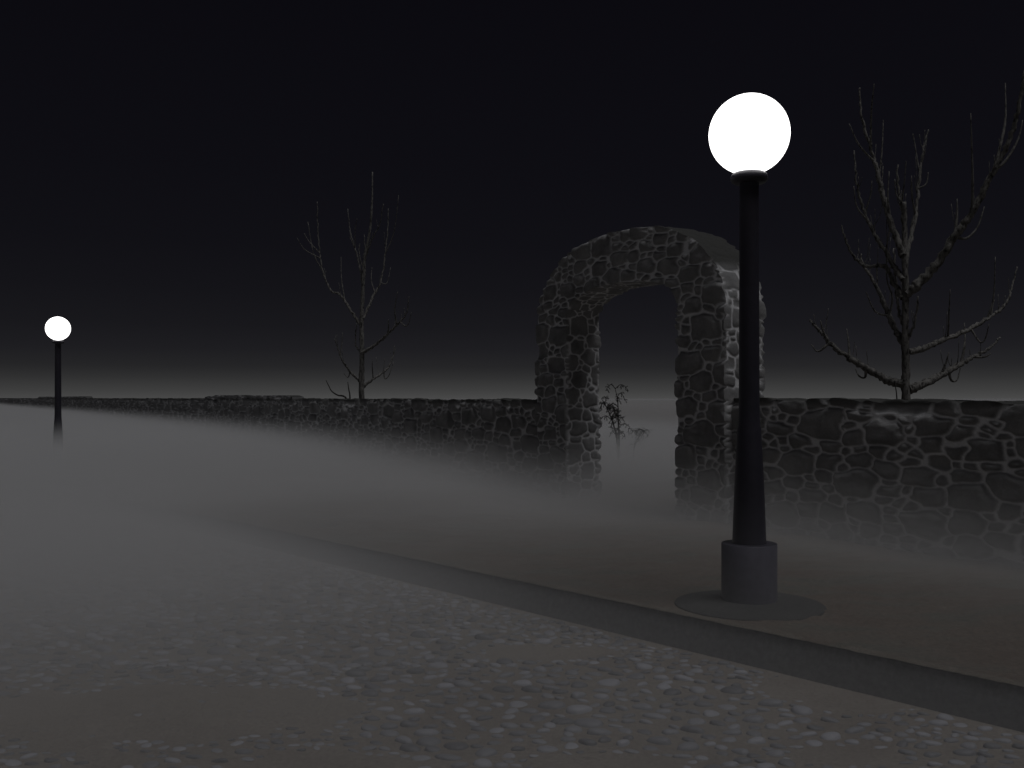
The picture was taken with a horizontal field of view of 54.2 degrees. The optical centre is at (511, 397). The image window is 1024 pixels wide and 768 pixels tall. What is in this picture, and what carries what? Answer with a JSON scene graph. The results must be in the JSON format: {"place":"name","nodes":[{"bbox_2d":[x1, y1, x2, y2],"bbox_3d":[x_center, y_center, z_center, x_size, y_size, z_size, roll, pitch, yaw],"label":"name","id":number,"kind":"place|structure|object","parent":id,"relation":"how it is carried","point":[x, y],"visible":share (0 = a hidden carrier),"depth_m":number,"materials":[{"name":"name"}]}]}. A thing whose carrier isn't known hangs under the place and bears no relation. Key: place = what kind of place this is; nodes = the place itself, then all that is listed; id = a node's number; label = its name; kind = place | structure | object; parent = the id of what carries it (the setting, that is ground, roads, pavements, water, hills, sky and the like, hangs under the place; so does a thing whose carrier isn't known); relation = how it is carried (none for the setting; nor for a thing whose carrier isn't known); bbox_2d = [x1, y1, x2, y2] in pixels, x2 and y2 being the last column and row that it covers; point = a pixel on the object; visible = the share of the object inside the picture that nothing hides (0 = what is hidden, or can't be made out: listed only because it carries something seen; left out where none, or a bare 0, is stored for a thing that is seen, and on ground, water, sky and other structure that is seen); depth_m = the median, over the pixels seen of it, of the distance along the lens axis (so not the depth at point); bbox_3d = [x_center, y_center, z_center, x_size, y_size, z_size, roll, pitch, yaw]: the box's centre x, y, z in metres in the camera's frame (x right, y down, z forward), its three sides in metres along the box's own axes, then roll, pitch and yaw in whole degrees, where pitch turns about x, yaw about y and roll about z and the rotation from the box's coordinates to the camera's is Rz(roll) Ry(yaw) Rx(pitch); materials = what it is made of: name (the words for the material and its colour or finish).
{"place":"outdoors","nodes":[
{"label":"outdoors","id":0,"kind":"place"},
{"bbox_2d":[0,503,1023,767],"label":"road","id":1,"kind":"structure","parent":0,"point":[126,643],"depth_m":6.46,"materials":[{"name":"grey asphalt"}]},
{"bbox_2d":[0,401,1023,686],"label":"verge","id":2,"kind":"structure","parent":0,"point":[628,537],"depth_m":11.74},
{"bbox_2d":[33,317,82,477],"bbox_3d":[-11.173,-0.005,24.609,1.134,3.990,1.134,0,0,0],"label":"street lamp","id":3,"kind":"object","parent":2,"relation":"on","point":[58,330],"visible":0.97,"depth_m":24.51,"materials":[{"name":"metal"}]},
{"bbox_2d":[0,395,538,493],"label":"stone wall","id":4,"kind":"structure","parent":2,"relation":"on","point":[487,443],"depth_m":23.55,"materials":[{"name":"grey stone"}]},
{"bbox_2d":[326,381,350,398],"bbox_3d":[-4.303,0.604,24.755,0.620,2.095,0.098,0,0,0],"label":"bare shrub","id":5,"kind":"object","parent":2,"relation":"on","point":[345,397],"visible":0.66,"depth_m":24.75,"materials":[{"name":"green plant"}]},
{"bbox_2d":[297,172,411,398],"bbox_3d":[-3.989,-2.062,25.432,3.019,7.428,1.563,0,0,0],"label":"bare tree","id":6,"kind":"object","parent":2,"relation":"on","point":[361,378],"visible":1,"depth_m":25.49,"materials":[{"name":"brown plant"}]},
{"bbox_2d":[599,384,631,464],"bbox_3d":[2.512,0.646,24.692,0.920,2.010,0.802,0,0,0],"label":"sapling","id":7,"kind":"object","parent":2,"relation":"on","point":[616,411],"visible":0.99,"depth_m":24.69,"materials":[{"name":"black plant"}]},
{"bbox_2d":[625,428,650,462],"bbox_3d":[3.214,1.202,25.372,0.611,0.898,0.412,0,0,37],"label":"shrub","id":8,"kind":"object","parent":2,"relation":"on","point":[640,432],"visible":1,"depth_m":25.33,"materials":[{"name":"grey plant"}]},
{"bbox_2d":[534,226,765,523],"bbox_3d":[1.824,-0.361,14.630,0.757,4.171,4.476,0,0,-31],"label":"stone archway","id":9,"kind":"object","parent":2,"relation":"on","point":[696,272],"visible":0.81,"depth_m":13.69,"materials":[{"name":"grey stone"}]},
{"bbox_2d":[674,93,826,620],"bbox_3d":[1.822,-0.336,7.682,1.134,3.991,1.134,0,0,0],"label":"street lamp","id":10,"kind":"object","parent":2,"relation":"on","point":[749,136],"visible":0.99,"depth_m":7.57,"materials":[{"name":"metal"}]},
{"bbox_2d":[731,397,1023,568],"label":"stone wall","id":11,"kind":"structure","parent":2,"relation":"on","point":[944,478],"depth_m":10.52,"materials":[{"name":"grey stone"}]},
{"bbox_2d":[809,71,1023,399],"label":"bare tree","id":12,"kind":"object","parent":2,"relation":"on","point":[907,290],"visible":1,"depth_m":13.49,"materials":[{"name":"brown plant"}]},
{"bbox_2d":[0,399,1023,503],"bbox_3d":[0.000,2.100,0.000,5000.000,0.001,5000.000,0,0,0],"label":"ground","id":13,"kind":"structure","parent":0,"point":[5,500],"depth_m":840.18,"materials":[{"name":"grey"}]},
{"bbox_2d":[0,486,1023,731],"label":"kerb","id":14,"kind":"structure","parent":13,"relation":"on","point":[992,702],"depth_m":7.60,"materials":[{"name":"concrete"}]},
{"bbox_2d":[0,0,1023,398],"label":"sky","id":15,"kind":"structure","parent":0,"point":[164,164],"materials":[{"name":"black"}]}
]}

